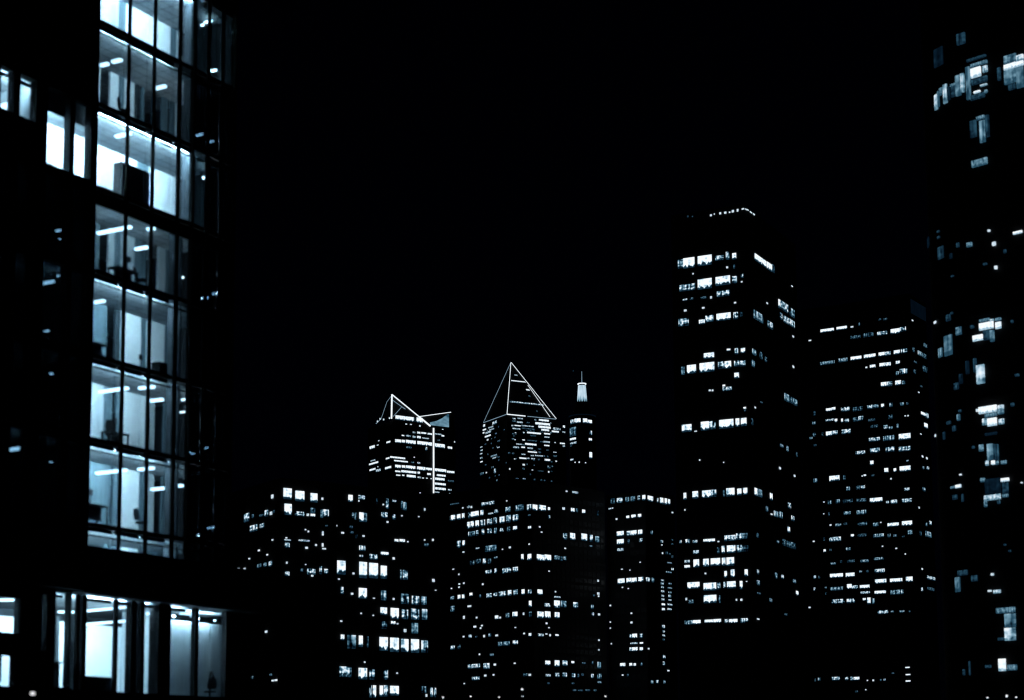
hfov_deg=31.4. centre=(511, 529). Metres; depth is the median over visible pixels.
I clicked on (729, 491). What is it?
window
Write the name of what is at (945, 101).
window
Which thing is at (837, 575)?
window
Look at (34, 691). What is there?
street lamp
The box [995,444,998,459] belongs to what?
window
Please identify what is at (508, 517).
window
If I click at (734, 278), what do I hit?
window
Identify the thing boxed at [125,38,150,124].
window
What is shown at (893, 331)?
window
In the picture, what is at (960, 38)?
window
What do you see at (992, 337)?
window
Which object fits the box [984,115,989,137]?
window
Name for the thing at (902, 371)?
window
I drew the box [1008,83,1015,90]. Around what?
window
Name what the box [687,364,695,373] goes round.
window
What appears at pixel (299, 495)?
window
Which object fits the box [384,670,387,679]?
window
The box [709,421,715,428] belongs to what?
window
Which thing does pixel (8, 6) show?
window
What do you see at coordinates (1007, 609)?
window
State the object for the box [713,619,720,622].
window
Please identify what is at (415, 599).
window
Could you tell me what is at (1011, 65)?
window
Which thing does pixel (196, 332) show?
window
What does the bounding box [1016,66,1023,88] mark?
window
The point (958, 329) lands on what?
window
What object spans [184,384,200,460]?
window
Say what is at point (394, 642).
window
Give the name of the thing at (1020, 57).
window
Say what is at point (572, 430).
window
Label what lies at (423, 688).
window
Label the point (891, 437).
window
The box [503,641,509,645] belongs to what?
window
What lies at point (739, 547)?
window
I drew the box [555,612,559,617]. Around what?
window
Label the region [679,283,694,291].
window
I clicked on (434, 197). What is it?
sky
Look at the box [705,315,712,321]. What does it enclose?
window
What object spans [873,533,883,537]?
window
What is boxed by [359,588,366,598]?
window
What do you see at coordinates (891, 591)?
window
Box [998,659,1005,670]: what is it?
window
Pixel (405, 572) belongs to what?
window
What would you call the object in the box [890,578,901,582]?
window
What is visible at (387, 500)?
window
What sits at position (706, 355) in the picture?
window
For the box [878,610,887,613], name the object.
window
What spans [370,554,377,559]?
window
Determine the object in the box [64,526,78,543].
window
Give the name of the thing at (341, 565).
window
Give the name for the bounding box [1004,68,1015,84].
window
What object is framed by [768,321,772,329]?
window
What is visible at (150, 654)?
hall window
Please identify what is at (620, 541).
window
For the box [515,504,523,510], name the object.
window
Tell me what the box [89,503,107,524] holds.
desk
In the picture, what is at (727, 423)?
window
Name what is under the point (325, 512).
window
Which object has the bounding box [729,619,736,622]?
window
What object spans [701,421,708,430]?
window
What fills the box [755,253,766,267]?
window
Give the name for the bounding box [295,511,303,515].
window
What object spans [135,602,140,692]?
hall window
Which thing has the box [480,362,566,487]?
office tower
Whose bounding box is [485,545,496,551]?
window
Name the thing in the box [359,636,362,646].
window
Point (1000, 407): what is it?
window
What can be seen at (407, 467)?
window
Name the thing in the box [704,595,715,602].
window
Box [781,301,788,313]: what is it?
window
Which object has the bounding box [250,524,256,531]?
window
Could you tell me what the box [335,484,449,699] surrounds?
apartment block
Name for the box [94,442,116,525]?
window
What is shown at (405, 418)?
rooftop window
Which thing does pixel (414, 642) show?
window
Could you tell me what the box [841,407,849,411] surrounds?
window
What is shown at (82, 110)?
window
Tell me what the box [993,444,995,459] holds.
window
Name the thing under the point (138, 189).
window
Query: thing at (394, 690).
window
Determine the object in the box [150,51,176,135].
window
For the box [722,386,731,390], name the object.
window
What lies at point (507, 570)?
window
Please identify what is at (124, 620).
hall window
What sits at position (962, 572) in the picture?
window
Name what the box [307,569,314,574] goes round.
window
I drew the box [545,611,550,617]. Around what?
window
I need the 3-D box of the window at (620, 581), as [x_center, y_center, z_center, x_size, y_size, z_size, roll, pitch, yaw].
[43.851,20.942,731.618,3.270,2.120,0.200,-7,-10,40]
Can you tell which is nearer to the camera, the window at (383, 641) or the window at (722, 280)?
the window at (383, 641)
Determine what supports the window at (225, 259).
in the glass office building at (116, 302)
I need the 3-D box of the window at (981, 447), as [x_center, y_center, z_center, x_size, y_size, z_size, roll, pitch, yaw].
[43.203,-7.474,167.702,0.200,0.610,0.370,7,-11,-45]
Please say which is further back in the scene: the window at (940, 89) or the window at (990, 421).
the window at (940, 89)
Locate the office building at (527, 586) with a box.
[442,480,606,699]
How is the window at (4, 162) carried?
in the glass office building at (116, 302)
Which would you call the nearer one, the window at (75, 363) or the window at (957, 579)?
the window at (75, 363)
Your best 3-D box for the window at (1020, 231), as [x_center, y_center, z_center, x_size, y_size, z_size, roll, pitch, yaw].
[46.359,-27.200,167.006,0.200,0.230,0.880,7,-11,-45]
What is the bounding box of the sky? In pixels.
[232,0,945,699]
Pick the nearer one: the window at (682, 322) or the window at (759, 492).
the window at (759, 492)
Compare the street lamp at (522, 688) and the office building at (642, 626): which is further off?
the office building at (642, 626)
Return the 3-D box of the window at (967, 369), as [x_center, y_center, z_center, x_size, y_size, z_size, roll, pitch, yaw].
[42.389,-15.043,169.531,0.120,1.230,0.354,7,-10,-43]
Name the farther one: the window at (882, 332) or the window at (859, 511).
the window at (882, 332)
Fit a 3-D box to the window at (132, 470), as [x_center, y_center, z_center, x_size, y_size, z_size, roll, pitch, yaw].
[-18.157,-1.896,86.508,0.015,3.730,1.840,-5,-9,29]
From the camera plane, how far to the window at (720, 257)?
634.04 m
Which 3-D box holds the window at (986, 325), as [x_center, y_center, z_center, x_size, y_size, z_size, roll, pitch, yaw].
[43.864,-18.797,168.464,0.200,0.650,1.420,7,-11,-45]
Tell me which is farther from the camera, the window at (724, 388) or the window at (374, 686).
the window at (724, 388)
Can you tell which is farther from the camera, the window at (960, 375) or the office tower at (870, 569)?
the office tower at (870, 569)
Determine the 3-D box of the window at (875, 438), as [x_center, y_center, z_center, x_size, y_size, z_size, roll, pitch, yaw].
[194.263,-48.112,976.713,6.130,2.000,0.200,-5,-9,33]
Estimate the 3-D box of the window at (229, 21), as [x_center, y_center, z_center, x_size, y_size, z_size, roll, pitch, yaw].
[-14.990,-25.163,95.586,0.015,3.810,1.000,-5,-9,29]
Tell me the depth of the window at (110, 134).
87.03 m
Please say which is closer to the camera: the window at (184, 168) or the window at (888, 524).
the window at (184, 168)
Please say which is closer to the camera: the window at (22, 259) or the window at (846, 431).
the window at (22, 259)
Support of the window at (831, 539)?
in the office tower at (870, 569)
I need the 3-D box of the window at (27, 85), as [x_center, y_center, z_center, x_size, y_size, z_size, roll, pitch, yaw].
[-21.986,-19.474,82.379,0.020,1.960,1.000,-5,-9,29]
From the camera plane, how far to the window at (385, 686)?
438.97 m
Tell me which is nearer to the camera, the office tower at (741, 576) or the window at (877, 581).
the office tower at (741, 576)
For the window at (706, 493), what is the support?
in the office tower at (741, 576)
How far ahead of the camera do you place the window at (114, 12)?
88.06 m
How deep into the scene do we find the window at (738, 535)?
618.75 m
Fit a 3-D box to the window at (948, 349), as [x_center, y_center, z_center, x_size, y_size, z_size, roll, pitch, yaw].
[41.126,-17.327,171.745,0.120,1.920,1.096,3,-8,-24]
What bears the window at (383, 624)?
in the apartment block
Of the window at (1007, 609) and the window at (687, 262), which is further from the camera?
the window at (687, 262)
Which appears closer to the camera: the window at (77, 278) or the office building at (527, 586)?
the window at (77, 278)
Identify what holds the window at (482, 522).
in the office building at (527, 586)
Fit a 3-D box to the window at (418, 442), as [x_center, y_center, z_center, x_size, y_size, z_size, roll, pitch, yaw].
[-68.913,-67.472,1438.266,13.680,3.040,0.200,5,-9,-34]
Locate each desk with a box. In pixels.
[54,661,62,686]
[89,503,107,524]
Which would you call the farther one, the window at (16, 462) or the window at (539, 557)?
the window at (539, 557)
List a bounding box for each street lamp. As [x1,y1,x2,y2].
[28,687,38,699]
[520,686,523,699]
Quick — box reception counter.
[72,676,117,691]
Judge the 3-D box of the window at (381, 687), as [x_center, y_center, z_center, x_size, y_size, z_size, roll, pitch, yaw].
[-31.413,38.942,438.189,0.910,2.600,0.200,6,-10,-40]
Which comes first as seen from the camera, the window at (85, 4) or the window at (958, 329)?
the window at (85, 4)
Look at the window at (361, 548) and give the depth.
438.70 m
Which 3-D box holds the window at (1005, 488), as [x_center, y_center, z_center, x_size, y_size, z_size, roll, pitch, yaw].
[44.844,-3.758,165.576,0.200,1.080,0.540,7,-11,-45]
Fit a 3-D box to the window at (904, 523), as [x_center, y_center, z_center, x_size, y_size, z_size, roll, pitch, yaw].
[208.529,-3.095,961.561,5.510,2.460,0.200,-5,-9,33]
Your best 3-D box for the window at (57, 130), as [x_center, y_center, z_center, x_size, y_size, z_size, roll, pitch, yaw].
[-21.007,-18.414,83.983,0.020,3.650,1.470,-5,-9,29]
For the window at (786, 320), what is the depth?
665.60 m
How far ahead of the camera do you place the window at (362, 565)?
438.22 m
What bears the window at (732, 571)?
in the office tower at (741, 576)
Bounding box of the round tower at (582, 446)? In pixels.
[569,370,596,489]
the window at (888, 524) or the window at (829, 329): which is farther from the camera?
the window at (829, 329)
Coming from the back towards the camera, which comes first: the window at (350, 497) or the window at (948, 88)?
the window at (350, 497)
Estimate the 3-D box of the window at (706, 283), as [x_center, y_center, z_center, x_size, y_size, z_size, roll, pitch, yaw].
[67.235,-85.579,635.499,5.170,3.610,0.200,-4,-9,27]
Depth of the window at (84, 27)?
85.95 m
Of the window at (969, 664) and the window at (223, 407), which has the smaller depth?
the window at (223, 407)
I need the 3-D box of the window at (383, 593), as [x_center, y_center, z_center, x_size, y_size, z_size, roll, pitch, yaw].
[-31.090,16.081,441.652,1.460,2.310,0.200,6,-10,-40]
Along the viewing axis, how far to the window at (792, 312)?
672.30 m
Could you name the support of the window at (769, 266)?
in the office tower at (741, 576)
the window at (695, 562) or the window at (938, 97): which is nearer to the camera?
the window at (938, 97)
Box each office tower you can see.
[368,394,455,495]
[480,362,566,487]
[671,204,807,699]
[798,294,939,699]
[919,0,1023,699]
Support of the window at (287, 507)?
in the office building at (283, 534)
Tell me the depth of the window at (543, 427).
1490.83 m
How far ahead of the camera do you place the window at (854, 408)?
983.70 m
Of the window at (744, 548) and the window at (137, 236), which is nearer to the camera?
the window at (137, 236)
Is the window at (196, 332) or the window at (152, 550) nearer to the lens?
the window at (152, 550)
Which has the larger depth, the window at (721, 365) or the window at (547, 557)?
the window at (547, 557)
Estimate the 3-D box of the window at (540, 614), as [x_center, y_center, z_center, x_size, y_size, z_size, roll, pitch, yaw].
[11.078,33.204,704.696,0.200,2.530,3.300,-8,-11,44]
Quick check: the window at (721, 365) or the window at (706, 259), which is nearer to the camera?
the window at (721, 365)
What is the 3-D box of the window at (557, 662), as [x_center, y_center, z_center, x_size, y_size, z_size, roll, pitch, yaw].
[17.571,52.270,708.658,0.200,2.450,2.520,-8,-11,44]
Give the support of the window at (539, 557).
in the office building at (527, 586)
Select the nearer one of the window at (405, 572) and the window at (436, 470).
the window at (405, 572)
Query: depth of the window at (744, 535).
617.84 m
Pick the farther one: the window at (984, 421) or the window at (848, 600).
the window at (848, 600)
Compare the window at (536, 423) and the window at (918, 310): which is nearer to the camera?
the window at (918, 310)
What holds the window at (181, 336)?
in the glass office building at (116, 302)
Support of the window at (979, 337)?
in the office tower at (972, 52)
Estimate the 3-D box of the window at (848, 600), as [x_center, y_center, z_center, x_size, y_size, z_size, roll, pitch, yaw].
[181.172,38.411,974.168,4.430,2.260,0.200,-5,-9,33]
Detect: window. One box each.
[0,155,8,235]
[0,245,6,325]
[0,336,3,413]
[2,0,13,59]
[7,517,21,534]
[8,427,23,507]
[11,339,26,419]
[13,251,29,331]
[16,162,31,243]
[21,0,36,69]
[21,76,33,120]
[36,521,56,539]
[37,433,59,513]
[39,347,61,427]
[42,260,63,341]
[44,173,65,255]
[47,88,67,169]
[49,3,70,85]
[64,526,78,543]
[65,440,80,517]
[67,355,82,431]
[69,269,84,347]
[72,185,86,262]
[74,100,88,178]
[76,17,90,94]
[78,0,91,12]
[92,358,118,441]
[93,274,120,359]
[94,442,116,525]
[95,190,121,276]
[97,107,123,194]
[99,25,125,112]
[100,528,114,548]
[101,0,126,31]
[115,531,141,552]
[116,448,142,529]
[117,366,144,447]
[118,599,130,691]
[119,283,145,367]
[121,208,147,285]
[123,119,149,204]
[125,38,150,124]
[126,0,151,44]
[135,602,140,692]
[142,454,168,534]
[142,535,167,556]
[144,373,170,453]
[144,602,157,693]
[145,291,171,374]
[147,214,172,293]
[149,130,174,214]
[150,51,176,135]
[152,0,177,57]
[168,459,183,536]
[168,540,181,558]
[170,380,184,456]
[170,605,194,695]
[171,300,185,378]
[173,235,186,298]
[174,142,188,220]
[175,64,189,141]
[177,0,191,64]
[182,542,197,561]
[183,462,198,539]
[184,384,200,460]
[185,305,201,382]
[187,240,202,304]
[188,148,203,226]
[189,71,205,148]
[191,0,206,72]
[198,466,213,541]
[198,545,212,563]
[198,609,224,696]
[200,389,214,463]
[201,310,215,386]
[202,235,216,309]
[203,155,218,231]
[204,79,219,155]
[206,4,220,79]
[213,469,226,543]
[213,547,224,565]
[214,393,227,466]
[215,315,228,390]
[216,241,229,313]
[217,162,230,237]
[219,86,231,161]
[220,12,232,85]
[244,513,248,521]
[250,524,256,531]
[283,488,291,498]
[284,504,291,514]
[295,491,303,501]
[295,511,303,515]
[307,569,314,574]
[311,493,316,502]
[323,509,328,516]
[337,560,345,574]
[340,666,350,676]
[347,635,355,648]
[348,495,352,501]
[359,512,363,521]
[359,546,364,550]
[359,562,366,577]
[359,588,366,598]
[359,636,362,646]
[359,668,366,678]
[369,563,377,578]
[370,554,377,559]
[370,669,374,679]
[373,685,375,697]
[379,637,387,650]
[380,607,386,614]
[380,686,382,695]
[381,512,387,517]
[381,565,386,578]
[381,591,385,599]
[381,621,386,628]
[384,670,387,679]
[384,685,387,695]
[386,499,388,508]
[390,638,398,651]
[390,686,398,694]
[391,608,398,618]
[395,415,413,421]
[401,470,415,473]
[401,594,408,603]
[401,639,408,651]
[402,609,407,618]
[403,502,406,509]
[403,570,407,579]
[406,440,415,444]
[406,465,414,469]
[411,609,418,619]
[411,639,418,652]
[412,596,418,604]
[412,623,417,633]
[417,441,431,445]
[421,597,426,604]
[421,640,427,652]
[421,686,425,692]
[422,609,426,619]
[435,443,444,447]
[435,468,445,472]
[468,664,479,668]
[480,520,484,525]
[483,663,488,668]
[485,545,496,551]
[499,591,505,596]
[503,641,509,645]
[505,568,510,572]
[506,515,510,522]
[513,514,517,520]
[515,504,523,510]
[535,422,549,425]
[537,554,543,560]
[537,611,543,617]
[538,426,550,428]
[539,505,545,510]
[545,554,550,560]
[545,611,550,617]
[554,600,559,607]
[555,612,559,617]
[555,660,559,666]
[561,601,565,606]
[570,427,575,436]
[570,533,574,539]
[573,602,577,607]
[574,418,580,422]
[581,533,586,540]
[617,531,623,536]
[617,539,623,544]
[618,578,624,583]
[626,578,631,582]
[630,530,636,535]
[678,259,682,268]
[678,318,688,326]
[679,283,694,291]
[681,367,684,374]
[682,424,691,431]
[683,257,694,268]
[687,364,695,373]
[687,582,699,588]
[692,491,697,498]
[692,620,700,623]
[693,559,698,566]
[698,254,711,265]
[698,278,711,289]
[699,362,713,372]
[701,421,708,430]
[702,490,710,497]
[703,559,708,566]
[703,582,715,590]
[704,352,713,358]
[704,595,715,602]
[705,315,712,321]
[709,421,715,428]
[711,490,715,496]
[711,558,719,565]
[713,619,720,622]
[715,255,722,260]
[715,275,729,285]
[716,312,730,320]
[717,290,729,296]
[718,361,724,368]
[719,419,733,428]
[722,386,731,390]
[724,535,735,540]
[725,361,730,368]
[726,488,734,495]
[726,557,733,565]
[727,545,734,552]
[727,581,735,588]
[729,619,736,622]
[731,569,734,576]
[732,276,736,283]
[733,312,737,318]
[736,533,741,539]
[737,545,741,551]
[741,418,746,425]
[742,533,746,538]
[742,545,747,550]
[754,310,762,322]
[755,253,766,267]
[757,488,761,496]
[767,262,771,271]
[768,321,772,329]
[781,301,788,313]
[784,316,788,324]
[784,393,788,401]
[789,318,794,327]
[790,308,794,317]
[791,542,795,548]
[820,328,833,332]
[820,360,833,364]
[829,475,838,480]
[829,537,840,541]
[830,573,842,577]
[830,587,842,590]
[832,599,843,603]
[836,326,846,329]
[838,358,847,361]
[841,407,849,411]
[842,429,850,433]
[846,573,854,576]
[847,599,854,602]
[851,356,860,360]
[853,406,862,410]
[856,451,864,454]
[857,498,865,501]
[857,510,865,514]
[863,332,872,336]
[864,353,875,358]
[869,437,879,441]
[870,448,879,452]
[870,497,881,502]
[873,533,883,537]
[875,569,884,572]
[875,579,885,583]
[875,590,885,593]
[877,331,886,335]
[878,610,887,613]
[883,435,894,440]
[886,447,894,451]
[887,522,898,526]
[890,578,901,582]
[890,590,902,594]
[891,328,899,333]
[899,433,910,439]
[899,446,910,451]
[900,368,907,373]
[900,465,910,471]
[902,498,911,502]
[902,521,911,525]
[906,577,912,581]
[910,299,925,320]
[925,531,931,537]
[933,46,942,67]
[934,94,937,110]
[937,91,939,106]
[937,245,943,259]
[938,347,942,357]
[939,87,942,95]
[943,84,947,103]
[944,334,952,356]
[946,314,950,321]
[947,86,950,100]
[951,86,955,97]
[954,382,958,389]
[955,75,960,95]
[955,326,961,335]
[955,577,960,591]
[956,32,965,45]
[957,570,967,575]
[959,374,962,383]
[960,73,964,92]
[965,66,970,99]
[965,361,969,373]
[966,54,985,61]
[968,661,970,674]
[969,120,976,137]
[970,59,987,67]
[970,66,980,78]
[970,75,987,85]
[970,92,984,100]
[971,157,987,167]
[971,575,977,580]
[972,334,982,341]
[973,358,976,372]
[976,115,984,120]
[976,364,984,383]
[978,404,996,413]
[979,120,985,142]
[979,318,989,322]
[979,321,993,330]
[979,444,983,451]
[982,65,987,72]
[982,418,986,424]
[983,330,989,340]
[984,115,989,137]
[984,412,996,417]
[984,477,1000,494]
[984,494,1000,500]
[985,432,996,435]
[987,417,996,426]
[987,443,992,460]
[990,330,994,341]
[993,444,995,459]
[995,322,1000,328]
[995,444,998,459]
[996,607,1014,613]
[997,67,1000,80]
[997,405,1003,409]
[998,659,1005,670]
[1002,482,1008,493]
[1003,53,1015,64]
[1004,62,1015,70]
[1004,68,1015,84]
[1004,613,1015,626]
[1004,627,1015,640]
[1007,664,1016,670]
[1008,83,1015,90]
[1013,230,1022,234]
[1016,54,1023,61]
[1016,60,1023,66]
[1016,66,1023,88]
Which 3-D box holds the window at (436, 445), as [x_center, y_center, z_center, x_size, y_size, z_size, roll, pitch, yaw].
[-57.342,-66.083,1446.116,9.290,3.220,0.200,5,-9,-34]
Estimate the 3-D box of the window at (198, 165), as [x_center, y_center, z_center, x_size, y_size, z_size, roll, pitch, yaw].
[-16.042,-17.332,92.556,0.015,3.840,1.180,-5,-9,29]
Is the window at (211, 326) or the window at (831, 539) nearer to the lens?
the window at (211, 326)
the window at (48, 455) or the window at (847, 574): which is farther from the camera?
the window at (847, 574)
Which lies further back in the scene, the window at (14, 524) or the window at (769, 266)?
the window at (769, 266)
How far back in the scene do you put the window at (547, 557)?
710.61 m
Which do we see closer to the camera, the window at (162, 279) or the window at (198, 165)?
the window at (162, 279)
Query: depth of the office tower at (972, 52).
169.21 m
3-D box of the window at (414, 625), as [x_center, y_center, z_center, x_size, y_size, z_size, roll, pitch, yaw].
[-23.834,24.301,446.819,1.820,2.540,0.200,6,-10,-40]
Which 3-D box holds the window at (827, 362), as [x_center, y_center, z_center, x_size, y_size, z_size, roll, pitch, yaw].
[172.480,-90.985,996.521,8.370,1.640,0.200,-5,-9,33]
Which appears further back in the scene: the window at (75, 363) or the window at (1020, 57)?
the window at (1020, 57)
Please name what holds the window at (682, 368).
in the office tower at (741, 576)
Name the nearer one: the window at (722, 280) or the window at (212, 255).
the window at (212, 255)
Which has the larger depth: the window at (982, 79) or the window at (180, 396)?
the window at (982, 79)
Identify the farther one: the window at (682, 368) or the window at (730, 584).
the window at (682, 368)
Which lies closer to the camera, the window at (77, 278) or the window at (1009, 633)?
the window at (77, 278)
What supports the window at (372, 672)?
in the apartment block
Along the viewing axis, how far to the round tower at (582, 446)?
1261.27 m
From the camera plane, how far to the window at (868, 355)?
983.22 m
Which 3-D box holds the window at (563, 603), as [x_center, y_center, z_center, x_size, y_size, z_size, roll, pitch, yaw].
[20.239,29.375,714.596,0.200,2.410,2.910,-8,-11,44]
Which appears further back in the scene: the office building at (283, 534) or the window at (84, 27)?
the office building at (283, 534)
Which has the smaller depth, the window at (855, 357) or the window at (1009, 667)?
the window at (1009, 667)
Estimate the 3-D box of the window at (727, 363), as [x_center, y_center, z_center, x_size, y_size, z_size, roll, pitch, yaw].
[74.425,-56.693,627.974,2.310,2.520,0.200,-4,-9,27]
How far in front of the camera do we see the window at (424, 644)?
448.07 m
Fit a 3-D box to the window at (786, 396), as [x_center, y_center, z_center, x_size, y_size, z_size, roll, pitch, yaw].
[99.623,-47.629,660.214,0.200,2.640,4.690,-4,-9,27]
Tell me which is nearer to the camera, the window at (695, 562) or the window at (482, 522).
the window at (695, 562)
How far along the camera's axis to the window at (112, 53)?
87.56 m
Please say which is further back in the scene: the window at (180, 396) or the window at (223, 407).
the window at (223, 407)
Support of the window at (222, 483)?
in the glass office building at (116, 302)
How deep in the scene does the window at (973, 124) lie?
171.23 m
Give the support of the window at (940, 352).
in the office tower at (972, 52)
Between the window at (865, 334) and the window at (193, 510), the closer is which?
the window at (193, 510)
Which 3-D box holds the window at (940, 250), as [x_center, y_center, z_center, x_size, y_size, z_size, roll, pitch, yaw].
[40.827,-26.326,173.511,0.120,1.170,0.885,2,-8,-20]
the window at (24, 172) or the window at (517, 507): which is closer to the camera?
the window at (24, 172)
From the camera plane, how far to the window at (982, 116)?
170.77 m
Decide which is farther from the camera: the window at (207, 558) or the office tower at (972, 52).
the office tower at (972, 52)
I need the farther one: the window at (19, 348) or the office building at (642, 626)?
the office building at (642, 626)
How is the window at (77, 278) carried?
in the glass office building at (116, 302)
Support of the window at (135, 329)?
in the glass office building at (116, 302)
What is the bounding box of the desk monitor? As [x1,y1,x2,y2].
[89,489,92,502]
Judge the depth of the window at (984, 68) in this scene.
170.90 m
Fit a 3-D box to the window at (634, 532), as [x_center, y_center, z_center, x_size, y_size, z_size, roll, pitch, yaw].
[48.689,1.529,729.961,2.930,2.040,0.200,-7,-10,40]
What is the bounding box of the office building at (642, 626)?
[607,490,677,699]
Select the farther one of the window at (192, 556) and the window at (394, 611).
the window at (394, 611)
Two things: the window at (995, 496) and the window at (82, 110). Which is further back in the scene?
the window at (995, 496)
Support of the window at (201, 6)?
in the glass office building at (116, 302)
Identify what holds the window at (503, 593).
in the office building at (527, 586)
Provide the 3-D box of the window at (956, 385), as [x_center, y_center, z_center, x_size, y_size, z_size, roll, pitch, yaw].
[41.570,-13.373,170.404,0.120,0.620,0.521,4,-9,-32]
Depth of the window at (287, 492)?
425.78 m
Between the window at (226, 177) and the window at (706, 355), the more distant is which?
the window at (706, 355)
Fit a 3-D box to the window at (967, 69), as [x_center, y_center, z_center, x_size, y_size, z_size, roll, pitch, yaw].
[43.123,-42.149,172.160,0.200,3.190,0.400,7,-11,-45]
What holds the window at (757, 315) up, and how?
in the office tower at (741, 576)
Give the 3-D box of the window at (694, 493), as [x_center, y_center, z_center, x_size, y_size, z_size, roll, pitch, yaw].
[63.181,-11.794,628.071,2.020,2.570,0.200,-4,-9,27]
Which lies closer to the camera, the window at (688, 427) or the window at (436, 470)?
the window at (688, 427)
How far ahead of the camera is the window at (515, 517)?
712.78 m
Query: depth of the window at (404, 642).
444.14 m
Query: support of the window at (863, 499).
in the office tower at (870, 569)
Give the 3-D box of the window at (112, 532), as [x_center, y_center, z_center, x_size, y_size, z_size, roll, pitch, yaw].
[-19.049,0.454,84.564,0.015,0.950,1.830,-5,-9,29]
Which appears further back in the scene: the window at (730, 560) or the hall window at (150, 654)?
the window at (730, 560)
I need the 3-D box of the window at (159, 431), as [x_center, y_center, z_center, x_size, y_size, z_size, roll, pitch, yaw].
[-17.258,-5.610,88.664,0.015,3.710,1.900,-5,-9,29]
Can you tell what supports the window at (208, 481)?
in the glass office building at (116, 302)
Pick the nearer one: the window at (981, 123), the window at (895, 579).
the window at (981, 123)
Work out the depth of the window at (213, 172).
93.69 m
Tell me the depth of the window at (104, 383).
85.51 m
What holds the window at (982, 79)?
in the office tower at (972, 52)
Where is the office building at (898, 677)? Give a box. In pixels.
[807,654,935,699]
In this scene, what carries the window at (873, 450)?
in the office tower at (870, 569)
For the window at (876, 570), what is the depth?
966.91 m
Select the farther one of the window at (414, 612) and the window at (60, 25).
the window at (414, 612)
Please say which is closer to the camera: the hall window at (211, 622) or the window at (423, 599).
the hall window at (211, 622)
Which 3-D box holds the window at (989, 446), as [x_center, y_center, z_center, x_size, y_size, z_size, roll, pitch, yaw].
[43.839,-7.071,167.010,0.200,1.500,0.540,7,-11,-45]
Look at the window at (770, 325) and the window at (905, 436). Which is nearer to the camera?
the window at (770, 325)
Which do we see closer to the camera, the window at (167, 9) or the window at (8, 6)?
the window at (8, 6)
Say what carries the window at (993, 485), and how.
in the office tower at (972, 52)
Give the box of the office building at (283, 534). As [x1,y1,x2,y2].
[231,478,336,699]
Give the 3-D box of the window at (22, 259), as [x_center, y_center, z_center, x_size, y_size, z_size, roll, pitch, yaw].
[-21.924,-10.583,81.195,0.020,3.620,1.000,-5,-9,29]
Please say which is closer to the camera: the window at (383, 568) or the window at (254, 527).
the window at (254, 527)
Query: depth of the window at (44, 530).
81.56 m
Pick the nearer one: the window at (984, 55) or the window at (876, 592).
the window at (984, 55)
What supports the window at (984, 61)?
in the office tower at (972, 52)
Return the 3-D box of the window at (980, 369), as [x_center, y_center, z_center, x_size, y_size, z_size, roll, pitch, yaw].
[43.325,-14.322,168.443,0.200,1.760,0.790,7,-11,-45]
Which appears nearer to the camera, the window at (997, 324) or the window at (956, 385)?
the window at (997, 324)
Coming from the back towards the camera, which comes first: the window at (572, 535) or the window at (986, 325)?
the window at (572, 535)
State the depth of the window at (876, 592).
965.38 m
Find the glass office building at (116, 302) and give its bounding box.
[0,0,262,699]
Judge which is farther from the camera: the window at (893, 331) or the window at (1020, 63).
the window at (893, 331)
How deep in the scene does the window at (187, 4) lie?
92.78 m
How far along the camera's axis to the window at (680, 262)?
640.57 m
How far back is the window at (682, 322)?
637.45 m
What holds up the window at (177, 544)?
in the glass office building at (116, 302)
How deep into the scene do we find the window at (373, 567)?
440.26 m
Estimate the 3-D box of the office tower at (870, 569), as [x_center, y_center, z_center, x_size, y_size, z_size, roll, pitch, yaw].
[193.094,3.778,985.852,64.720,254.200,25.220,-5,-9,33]
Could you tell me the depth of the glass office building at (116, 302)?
86.86 m
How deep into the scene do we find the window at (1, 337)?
79.84 m
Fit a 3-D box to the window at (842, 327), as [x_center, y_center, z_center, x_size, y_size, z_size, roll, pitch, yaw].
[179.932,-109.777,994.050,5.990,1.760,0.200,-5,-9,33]
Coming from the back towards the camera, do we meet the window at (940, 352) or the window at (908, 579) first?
the window at (908, 579)
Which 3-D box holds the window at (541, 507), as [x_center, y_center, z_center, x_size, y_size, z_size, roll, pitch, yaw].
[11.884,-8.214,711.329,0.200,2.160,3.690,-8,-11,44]
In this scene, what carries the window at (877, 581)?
in the office tower at (870, 569)
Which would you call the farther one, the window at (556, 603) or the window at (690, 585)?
the window at (556, 603)
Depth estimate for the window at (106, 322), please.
85.95 m
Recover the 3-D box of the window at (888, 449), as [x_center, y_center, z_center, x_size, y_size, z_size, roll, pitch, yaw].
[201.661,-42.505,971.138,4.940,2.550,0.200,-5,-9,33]
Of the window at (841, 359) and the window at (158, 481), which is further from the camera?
the window at (841, 359)
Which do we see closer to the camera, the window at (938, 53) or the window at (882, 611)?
the window at (938, 53)
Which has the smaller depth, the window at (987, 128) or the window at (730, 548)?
the window at (987, 128)

